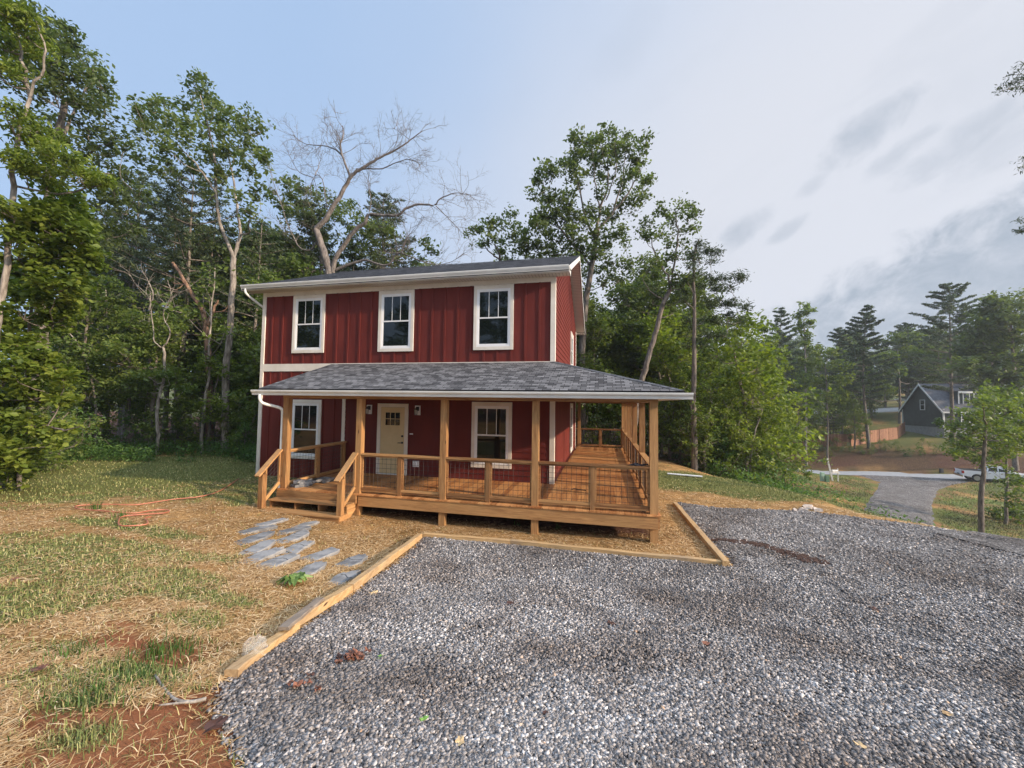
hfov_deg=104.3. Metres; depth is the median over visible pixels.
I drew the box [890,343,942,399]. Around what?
oak tree
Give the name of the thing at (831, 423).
pine tree
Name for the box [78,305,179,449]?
maple tree
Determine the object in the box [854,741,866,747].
fallen leaf
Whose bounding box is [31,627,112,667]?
grass tuft
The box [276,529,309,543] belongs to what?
stepping stone
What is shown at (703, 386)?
young tree
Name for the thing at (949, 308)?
pine tree
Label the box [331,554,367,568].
stepping stone
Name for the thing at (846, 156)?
sky
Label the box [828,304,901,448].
pine tree
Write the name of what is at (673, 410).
young tree
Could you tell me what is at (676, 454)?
understory shrub
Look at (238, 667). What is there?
edging timber
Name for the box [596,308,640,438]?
maple tree
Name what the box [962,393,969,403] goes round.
window
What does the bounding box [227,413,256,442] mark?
understory shrub
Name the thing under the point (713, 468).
understory shrub
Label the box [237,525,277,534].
stepping stone
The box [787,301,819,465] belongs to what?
poplar tree
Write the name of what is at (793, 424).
beech tree
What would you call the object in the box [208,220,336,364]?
oak tree
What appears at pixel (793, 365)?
oak tree
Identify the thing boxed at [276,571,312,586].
leafy weed
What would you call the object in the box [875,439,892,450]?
understory shrub
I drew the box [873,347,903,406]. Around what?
maple tree
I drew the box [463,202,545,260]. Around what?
oak tree
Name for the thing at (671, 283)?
leaning oak
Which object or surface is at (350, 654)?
leaf clump
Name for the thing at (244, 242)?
oak tree
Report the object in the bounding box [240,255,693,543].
red house
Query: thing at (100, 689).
grass tuft
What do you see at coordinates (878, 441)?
understory shrub
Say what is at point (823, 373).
pine tree
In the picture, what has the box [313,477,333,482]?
stone slab
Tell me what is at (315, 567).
stepping stone
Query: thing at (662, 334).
beech tree
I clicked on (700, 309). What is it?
maple tree
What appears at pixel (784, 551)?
soil clods
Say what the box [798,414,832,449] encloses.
beech tree
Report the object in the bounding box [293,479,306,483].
stone slab
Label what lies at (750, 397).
young tree
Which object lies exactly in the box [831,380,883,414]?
beech tree
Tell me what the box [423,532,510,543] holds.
edging timber
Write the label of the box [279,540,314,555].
stepping stone
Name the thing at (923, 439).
understory shrub
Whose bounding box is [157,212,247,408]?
pine tree
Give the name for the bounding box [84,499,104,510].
grass tuft
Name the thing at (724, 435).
young tree
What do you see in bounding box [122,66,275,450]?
oak tree
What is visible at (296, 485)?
stone slab
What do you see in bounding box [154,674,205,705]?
fallen branch
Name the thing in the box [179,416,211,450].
understory shrub
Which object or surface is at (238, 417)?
understory shrub
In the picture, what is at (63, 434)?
understory shrub
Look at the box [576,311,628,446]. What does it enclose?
maple tree
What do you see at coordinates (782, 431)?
beech tree
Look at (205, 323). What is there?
dead snag
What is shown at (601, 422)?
young tree
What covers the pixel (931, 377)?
beech tree
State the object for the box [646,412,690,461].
understory shrub
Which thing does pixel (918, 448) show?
understory shrub
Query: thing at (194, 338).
pine tree
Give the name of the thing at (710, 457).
understory shrub
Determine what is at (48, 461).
understory shrub
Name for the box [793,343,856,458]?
maple tree
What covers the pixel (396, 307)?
window
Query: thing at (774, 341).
beech tree
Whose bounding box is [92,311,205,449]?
maple tree
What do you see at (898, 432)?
privacy fence
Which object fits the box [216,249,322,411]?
maple tree
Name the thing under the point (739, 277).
white pine
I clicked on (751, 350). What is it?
beech tree
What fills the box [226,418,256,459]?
understory shrub
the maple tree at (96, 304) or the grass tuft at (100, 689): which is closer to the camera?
the grass tuft at (100, 689)
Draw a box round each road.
[798,469,998,480]
[808,407,898,413]
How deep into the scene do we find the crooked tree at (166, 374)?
17.46 m
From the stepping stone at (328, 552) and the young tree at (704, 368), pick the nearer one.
the stepping stone at (328, 552)
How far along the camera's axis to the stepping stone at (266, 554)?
6.36 m
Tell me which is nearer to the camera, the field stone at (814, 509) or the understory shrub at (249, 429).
the field stone at (814, 509)
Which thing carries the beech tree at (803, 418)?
on the ground at (882, 461)
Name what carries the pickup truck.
on the road at (949, 476)
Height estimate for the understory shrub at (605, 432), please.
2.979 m
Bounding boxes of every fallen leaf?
[31,664,48,671]
[202,716,227,733]
[455,735,464,745]
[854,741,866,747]
[941,710,952,715]
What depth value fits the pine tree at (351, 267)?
27.65 m
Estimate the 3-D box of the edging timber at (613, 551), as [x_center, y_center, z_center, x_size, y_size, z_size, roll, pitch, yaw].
[1.809,3.126,7.401,3.789,0.140,0.096,0,-3,16]
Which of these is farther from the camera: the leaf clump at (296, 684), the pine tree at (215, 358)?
the pine tree at (215, 358)
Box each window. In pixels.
[291,294,325,352]
[291,399,321,458]
[377,289,414,351]
[471,402,511,468]
[473,284,513,349]
[570,331,573,364]
[570,403,572,452]
[920,400,924,409]
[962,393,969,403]
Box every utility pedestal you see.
[819,472,824,480]
[824,475,829,481]
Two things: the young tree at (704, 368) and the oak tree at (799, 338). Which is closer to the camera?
the young tree at (704, 368)
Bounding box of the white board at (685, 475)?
[667,473,702,476]
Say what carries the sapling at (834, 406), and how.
on the ground at (882, 461)
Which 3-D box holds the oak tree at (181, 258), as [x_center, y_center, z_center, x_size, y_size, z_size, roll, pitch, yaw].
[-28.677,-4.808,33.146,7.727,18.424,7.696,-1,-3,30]
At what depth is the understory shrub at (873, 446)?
60.53 m
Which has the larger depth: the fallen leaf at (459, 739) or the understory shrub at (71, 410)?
the understory shrub at (71, 410)
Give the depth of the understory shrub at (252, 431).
19.60 m
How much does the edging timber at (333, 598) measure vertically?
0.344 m
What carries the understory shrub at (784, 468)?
on the ground at (882, 461)
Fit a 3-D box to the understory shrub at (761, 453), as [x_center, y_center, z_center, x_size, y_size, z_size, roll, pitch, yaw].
[11.316,3.345,20.306,3.162,4.305,3.878,3,-4,-41]
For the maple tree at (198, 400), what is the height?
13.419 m
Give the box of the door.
[376,403,408,474]
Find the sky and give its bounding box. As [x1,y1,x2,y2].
[0,0,1023,376]
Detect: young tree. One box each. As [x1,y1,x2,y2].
[587,403,615,442]
[589,370,637,447]
[636,376,658,449]
[638,375,698,460]
[646,377,683,456]
[654,361,721,462]
[664,357,748,467]
[668,376,753,473]
[701,403,753,477]
[713,380,796,484]
[715,370,792,480]
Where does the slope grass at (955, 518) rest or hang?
on the ground at (882, 461)
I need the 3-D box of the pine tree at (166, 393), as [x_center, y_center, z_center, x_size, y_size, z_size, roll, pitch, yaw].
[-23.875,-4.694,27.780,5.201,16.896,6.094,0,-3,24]
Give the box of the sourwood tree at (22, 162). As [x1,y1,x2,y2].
[0,0,123,330]
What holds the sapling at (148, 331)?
on the ground at (882, 461)
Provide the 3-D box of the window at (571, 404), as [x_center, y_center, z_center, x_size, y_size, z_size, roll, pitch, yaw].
[2.526,1.840,16.891,0.038,2.035,1.300,0,-3,13]
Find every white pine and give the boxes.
[98,155,260,443]
[198,220,286,433]
[675,236,755,470]
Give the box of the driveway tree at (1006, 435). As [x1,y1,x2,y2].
[940,385,1023,532]
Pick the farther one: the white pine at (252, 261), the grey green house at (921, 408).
the grey green house at (921, 408)
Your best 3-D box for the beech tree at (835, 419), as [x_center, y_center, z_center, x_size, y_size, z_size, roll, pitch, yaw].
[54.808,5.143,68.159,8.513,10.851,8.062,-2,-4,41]
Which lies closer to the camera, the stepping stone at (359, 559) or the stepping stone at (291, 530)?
the stepping stone at (359, 559)
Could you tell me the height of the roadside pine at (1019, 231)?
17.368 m
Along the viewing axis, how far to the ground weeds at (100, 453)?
16.46 m
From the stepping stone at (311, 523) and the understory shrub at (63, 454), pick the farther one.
the understory shrub at (63, 454)
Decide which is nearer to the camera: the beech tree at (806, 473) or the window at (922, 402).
the beech tree at (806, 473)
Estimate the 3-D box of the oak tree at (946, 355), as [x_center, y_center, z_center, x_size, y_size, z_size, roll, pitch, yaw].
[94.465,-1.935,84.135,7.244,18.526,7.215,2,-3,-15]
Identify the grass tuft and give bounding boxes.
[0,639,236,743]
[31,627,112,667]
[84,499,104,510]
[109,509,127,517]
[110,623,212,675]
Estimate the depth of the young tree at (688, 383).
21.48 m
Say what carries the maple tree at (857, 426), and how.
on the ground at (882, 461)
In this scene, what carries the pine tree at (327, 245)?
on the ground at (882, 461)
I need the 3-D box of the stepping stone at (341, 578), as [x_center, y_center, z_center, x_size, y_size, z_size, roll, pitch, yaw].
[-2.343,2.687,5.413,0.279,0.062,0.720,0,-3,13]
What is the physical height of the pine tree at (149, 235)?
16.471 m
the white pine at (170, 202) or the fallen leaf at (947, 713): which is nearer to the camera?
the fallen leaf at (947, 713)
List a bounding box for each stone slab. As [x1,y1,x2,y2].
[290,483,312,487]
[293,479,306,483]
[299,478,317,484]
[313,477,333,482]
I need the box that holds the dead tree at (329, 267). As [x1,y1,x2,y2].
[252,90,496,273]
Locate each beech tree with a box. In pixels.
[48,349,144,450]
[162,351,259,450]
[576,349,617,439]
[608,303,725,454]
[616,353,684,439]
[620,307,736,455]
[662,307,831,481]
[702,352,803,479]
[714,364,808,485]
[742,320,802,432]
[754,420,832,486]
[769,402,811,444]
[787,404,829,441]
[797,384,821,432]
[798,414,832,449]
[813,383,860,440]
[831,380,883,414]
[857,380,893,417]
[921,371,945,383]
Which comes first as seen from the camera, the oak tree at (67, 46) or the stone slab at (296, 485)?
the stone slab at (296, 485)
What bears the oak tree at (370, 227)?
on the ground at (882, 461)
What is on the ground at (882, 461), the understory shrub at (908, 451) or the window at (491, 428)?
the understory shrub at (908, 451)
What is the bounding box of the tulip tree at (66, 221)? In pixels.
[0,176,114,490]
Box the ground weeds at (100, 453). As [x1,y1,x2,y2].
[49,435,256,462]
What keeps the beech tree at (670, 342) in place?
on the ground at (882, 461)
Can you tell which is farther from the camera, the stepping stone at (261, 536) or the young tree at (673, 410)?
the young tree at (673, 410)
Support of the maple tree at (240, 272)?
on the ground at (882, 461)
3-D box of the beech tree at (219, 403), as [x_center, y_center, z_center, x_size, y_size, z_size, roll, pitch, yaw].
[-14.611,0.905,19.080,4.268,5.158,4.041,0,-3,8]
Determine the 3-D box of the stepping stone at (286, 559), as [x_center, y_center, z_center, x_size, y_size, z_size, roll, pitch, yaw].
[-3.632,2.739,6.054,0.331,0.062,0.870,0,-3,13]
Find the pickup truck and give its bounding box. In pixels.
[953,465,1023,481]
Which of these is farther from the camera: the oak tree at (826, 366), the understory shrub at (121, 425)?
the oak tree at (826, 366)
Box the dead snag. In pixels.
[171,262,237,449]
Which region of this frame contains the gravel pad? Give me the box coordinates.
[226,502,1023,767]
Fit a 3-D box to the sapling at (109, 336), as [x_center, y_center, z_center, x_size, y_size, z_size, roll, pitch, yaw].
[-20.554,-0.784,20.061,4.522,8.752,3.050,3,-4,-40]
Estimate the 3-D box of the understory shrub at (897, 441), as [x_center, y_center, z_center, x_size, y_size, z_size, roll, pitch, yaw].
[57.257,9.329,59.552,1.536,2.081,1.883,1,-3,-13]
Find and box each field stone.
[802,504,812,509]
[812,506,822,511]
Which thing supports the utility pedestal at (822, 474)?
on the ground at (882, 461)
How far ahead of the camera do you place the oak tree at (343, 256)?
27.38 m
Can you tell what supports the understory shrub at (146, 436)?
on the ground at (882, 461)
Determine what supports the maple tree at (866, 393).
on the ground at (882, 461)
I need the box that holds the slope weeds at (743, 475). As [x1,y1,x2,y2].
[671,455,944,527]
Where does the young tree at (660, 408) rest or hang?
on the ground at (882, 461)
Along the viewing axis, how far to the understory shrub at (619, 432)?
21.85 m
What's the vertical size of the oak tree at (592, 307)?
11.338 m
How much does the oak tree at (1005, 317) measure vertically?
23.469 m
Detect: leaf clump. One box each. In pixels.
[286,672,321,691]
[334,646,371,663]
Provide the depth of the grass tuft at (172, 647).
3.24 m
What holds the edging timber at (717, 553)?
on the ground at (882, 461)
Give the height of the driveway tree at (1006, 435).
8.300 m
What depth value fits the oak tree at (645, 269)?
29.20 m
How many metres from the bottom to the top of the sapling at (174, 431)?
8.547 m
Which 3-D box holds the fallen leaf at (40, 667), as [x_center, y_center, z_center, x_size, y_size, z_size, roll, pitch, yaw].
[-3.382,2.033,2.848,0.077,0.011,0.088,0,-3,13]
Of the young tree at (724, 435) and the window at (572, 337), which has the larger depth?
the young tree at (724, 435)
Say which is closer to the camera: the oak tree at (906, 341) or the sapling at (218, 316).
the sapling at (218, 316)
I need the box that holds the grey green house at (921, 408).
[898,384,1023,437]
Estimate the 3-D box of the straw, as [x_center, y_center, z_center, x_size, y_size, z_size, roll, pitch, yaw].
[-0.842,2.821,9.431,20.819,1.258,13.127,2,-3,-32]
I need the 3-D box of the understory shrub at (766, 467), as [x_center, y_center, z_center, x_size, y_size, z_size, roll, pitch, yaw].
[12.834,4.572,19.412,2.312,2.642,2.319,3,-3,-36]
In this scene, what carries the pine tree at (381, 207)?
on the ground at (882, 461)
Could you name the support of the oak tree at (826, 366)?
on the ground at (882, 461)
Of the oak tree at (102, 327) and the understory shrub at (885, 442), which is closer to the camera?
the oak tree at (102, 327)
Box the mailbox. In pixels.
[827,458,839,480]
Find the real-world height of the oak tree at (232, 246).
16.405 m
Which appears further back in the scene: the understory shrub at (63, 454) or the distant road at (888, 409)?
the distant road at (888, 409)
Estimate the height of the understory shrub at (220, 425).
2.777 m
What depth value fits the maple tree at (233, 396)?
18.35 m
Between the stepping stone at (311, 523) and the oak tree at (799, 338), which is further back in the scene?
the oak tree at (799, 338)
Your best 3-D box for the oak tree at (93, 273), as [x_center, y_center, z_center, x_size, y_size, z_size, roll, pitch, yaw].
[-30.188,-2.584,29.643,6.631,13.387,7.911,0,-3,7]
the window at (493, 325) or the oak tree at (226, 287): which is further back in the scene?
the oak tree at (226, 287)
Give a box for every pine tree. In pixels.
[88,256,154,435]
[89,164,178,437]
[90,220,162,427]
[117,199,202,437]
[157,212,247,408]
[178,256,225,437]
[182,301,201,393]
[273,199,349,277]
[339,190,418,271]
[344,253,364,270]
[757,307,804,444]
[811,342,834,405]
[815,393,843,433]
[820,327,866,433]
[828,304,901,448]
[882,322,941,398]
[889,327,916,398]
[895,345,921,397]
[897,282,1003,443]
[937,303,1023,397]
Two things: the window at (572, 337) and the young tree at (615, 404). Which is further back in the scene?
the young tree at (615, 404)
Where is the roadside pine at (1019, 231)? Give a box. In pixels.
[991,61,1023,234]
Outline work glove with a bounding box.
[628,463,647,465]
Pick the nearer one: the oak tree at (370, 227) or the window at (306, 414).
the window at (306, 414)
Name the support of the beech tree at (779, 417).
on the ground at (882, 461)
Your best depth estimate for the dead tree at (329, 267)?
22.68 m
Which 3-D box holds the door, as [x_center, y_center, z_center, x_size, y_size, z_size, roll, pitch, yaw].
[-3.617,1.654,11.974,1.018,2.125,0.076,0,-3,13]
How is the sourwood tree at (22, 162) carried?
on the ground at (882, 461)
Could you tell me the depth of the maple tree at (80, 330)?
20.50 m
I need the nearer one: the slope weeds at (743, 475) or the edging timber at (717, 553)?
the edging timber at (717, 553)
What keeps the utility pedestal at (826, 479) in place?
on the ground at (882, 461)
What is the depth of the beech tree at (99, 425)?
18.31 m
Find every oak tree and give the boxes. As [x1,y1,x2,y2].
[0,0,160,440]
[0,242,139,433]
[49,254,154,434]
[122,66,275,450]
[127,230,244,430]
[132,218,216,431]
[152,219,295,340]
[190,217,277,417]
[193,225,284,371]
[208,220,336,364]
[260,171,441,274]
[329,250,358,271]
[410,259,440,266]
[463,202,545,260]
[513,120,657,446]
[576,282,619,367]
[585,296,622,422]
[595,270,708,387]
[597,251,677,444]
[625,274,730,404]
[676,271,750,375]
[772,346,813,406]
[784,335,821,376]
[789,346,826,428]
[819,354,841,390]
[834,325,953,423]
[843,338,888,411]
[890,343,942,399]
[939,334,970,382]
[940,287,1023,470]
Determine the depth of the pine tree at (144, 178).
26.67 m
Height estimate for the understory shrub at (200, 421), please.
3.113 m
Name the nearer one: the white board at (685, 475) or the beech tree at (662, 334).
the white board at (685, 475)
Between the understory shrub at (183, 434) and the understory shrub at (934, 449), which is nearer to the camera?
the understory shrub at (183, 434)
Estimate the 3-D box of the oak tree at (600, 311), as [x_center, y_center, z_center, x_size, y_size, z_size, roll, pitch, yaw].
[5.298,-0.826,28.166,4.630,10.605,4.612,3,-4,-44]
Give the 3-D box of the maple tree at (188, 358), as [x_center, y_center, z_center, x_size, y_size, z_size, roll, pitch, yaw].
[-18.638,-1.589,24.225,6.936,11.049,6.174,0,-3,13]
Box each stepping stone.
[234,531,274,545]
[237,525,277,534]
[238,539,275,554]
[239,546,285,564]
[254,518,288,525]
[256,552,299,568]
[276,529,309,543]
[277,526,311,535]
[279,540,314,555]
[291,521,319,527]
[295,561,326,574]
[298,547,339,561]
[324,570,360,587]
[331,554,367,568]
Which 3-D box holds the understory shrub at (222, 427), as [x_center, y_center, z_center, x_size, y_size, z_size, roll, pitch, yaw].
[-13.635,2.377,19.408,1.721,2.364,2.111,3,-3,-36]
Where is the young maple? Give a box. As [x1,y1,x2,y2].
[931,378,1023,523]
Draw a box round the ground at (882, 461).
[0,373,1023,767]
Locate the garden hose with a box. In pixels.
[74,478,238,526]
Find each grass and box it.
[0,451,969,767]
[749,471,1023,538]
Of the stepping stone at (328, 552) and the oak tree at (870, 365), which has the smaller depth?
the stepping stone at (328, 552)
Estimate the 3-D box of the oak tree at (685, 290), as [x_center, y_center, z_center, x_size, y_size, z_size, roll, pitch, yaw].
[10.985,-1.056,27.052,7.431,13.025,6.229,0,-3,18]
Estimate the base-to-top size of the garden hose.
0.101 m
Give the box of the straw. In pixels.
[0,477,974,767]
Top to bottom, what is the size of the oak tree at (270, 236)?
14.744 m
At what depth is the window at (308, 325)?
12.85 m
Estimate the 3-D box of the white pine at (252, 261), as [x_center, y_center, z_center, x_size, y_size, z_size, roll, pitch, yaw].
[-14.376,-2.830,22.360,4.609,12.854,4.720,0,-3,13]
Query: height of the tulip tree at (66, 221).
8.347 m
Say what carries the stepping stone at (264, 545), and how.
on the ground at (882, 461)
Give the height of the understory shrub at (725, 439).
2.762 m
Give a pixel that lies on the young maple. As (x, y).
(1012, 479)
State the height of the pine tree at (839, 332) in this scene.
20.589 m
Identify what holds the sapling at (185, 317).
on the ground at (882, 461)
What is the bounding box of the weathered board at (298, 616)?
[278,598,324,629]
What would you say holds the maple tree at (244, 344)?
on the ground at (882, 461)
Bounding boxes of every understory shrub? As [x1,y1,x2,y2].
[7,397,106,472]
[11,379,88,473]
[12,375,84,455]
[39,411,76,463]
[60,406,124,457]
[85,419,110,446]
[94,407,148,452]
[127,420,164,453]
[129,415,165,447]
[153,415,184,446]
[166,399,236,446]
[168,415,199,448]
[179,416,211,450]
[207,403,257,446]
[213,411,247,449]
[225,400,258,456]
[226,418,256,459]
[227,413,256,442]
[234,414,257,445]
[576,403,620,447]
[589,408,621,447]
[612,406,648,455]
[614,404,681,453]
[645,407,724,470]
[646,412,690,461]
[658,429,688,462]
[677,423,726,465]
[698,410,778,477]
[698,424,745,480]
[699,434,736,477]
[725,437,777,484]
[751,451,799,492]
[764,459,808,487]
[830,438,847,450]
[868,442,878,451]
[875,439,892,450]
[875,440,885,450]
[887,440,901,451]
[904,447,915,455]
[915,436,931,451]
[915,445,925,454]
[930,444,942,454]
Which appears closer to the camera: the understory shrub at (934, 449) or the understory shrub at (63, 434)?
the understory shrub at (63, 434)
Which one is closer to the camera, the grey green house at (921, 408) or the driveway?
the driveway
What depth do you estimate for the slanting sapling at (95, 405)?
17.77 m
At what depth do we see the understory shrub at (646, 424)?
21.61 m
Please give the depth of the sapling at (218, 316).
19.82 m
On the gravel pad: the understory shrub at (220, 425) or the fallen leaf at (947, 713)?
the fallen leaf at (947, 713)
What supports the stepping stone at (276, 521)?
on the ground at (882, 461)
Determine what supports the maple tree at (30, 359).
on the ground at (882, 461)
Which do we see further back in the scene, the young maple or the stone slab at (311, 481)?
the young maple
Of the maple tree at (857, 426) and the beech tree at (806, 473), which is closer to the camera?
the beech tree at (806, 473)
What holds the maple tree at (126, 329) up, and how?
on the ground at (882, 461)
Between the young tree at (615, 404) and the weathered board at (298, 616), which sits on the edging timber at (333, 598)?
the weathered board at (298, 616)
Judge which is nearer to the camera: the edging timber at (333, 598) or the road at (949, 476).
the edging timber at (333, 598)
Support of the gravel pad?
on the ground at (882, 461)
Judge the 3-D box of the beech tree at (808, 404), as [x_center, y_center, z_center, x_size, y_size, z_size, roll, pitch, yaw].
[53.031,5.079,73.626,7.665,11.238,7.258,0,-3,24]
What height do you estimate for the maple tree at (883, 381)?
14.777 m
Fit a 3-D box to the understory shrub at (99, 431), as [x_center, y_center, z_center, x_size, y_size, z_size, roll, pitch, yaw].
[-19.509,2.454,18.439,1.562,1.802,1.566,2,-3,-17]
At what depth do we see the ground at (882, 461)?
8.27 m
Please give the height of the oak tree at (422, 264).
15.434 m
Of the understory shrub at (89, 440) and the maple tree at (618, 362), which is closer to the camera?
the understory shrub at (89, 440)
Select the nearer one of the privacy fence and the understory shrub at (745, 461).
the understory shrub at (745, 461)
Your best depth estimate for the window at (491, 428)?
11.32 m
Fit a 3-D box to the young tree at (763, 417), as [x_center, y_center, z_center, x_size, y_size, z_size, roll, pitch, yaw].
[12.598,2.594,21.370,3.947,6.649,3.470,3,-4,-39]
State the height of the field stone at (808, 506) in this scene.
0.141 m
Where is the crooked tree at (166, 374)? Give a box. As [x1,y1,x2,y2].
[116,263,202,454]
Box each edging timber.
[224,623,299,678]
[284,585,352,625]
[346,533,421,591]
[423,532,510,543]
[511,539,721,565]
[673,502,729,566]
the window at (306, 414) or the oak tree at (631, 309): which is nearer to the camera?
the window at (306, 414)
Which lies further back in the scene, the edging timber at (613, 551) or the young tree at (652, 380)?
the young tree at (652, 380)
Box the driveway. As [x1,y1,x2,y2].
[858,475,1023,554]
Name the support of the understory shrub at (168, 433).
on the ground at (882, 461)
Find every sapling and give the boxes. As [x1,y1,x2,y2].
[54,310,96,445]
[84,288,141,437]
[118,289,197,448]
[151,261,243,452]
[173,300,195,443]
[186,270,239,449]
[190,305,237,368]
[808,384,846,437]
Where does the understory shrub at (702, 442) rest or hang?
on the ground at (882, 461)
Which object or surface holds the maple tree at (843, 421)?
on the ground at (882, 461)
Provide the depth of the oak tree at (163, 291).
25.79 m
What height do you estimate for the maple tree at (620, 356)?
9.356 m
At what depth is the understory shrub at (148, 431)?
20.07 m
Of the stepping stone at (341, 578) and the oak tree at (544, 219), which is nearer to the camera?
the stepping stone at (341, 578)
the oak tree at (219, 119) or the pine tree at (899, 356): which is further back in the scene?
the pine tree at (899, 356)
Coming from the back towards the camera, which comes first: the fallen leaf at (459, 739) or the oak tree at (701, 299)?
the oak tree at (701, 299)
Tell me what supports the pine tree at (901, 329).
on the ground at (882, 461)
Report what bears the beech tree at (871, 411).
on the ground at (882, 461)
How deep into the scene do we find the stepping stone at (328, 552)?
6.68 m
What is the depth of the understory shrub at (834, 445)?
63.16 m
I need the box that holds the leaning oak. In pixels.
[632,191,704,424]
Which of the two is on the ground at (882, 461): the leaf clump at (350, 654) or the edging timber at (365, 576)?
the edging timber at (365, 576)
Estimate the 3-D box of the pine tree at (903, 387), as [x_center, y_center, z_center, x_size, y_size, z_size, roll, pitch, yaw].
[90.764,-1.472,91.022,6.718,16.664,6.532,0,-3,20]
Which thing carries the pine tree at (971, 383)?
on the ground at (882, 461)
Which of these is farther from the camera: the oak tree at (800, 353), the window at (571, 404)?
the oak tree at (800, 353)
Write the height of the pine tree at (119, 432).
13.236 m
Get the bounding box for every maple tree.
[0,326,86,491]
[6,272,150,449]
[13,299,117,434]
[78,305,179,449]
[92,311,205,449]
[93,325,175,442]
[138,269,259,436]
[162,337,201,408]
[191,246,298,407]
[215,326,261,435]
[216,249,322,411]
[223,269,283,421]
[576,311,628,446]
[594,319,642,438]
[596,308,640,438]
[654,303,752,442]
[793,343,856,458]
[822,396,861,443]
[835,399,872,448]
[848,365,878,409]
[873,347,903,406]
[875,353,900,407]
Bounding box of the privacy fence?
[772,422,904,448]
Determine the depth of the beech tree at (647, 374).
27.59 m
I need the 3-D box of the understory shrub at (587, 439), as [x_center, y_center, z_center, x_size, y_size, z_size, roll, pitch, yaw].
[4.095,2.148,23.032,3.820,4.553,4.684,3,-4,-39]
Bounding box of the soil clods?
[711,538,829,564]
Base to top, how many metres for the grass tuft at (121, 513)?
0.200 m
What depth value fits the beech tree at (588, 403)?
25.56 m
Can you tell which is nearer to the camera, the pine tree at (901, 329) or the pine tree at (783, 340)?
the pine tree at (783, 340)

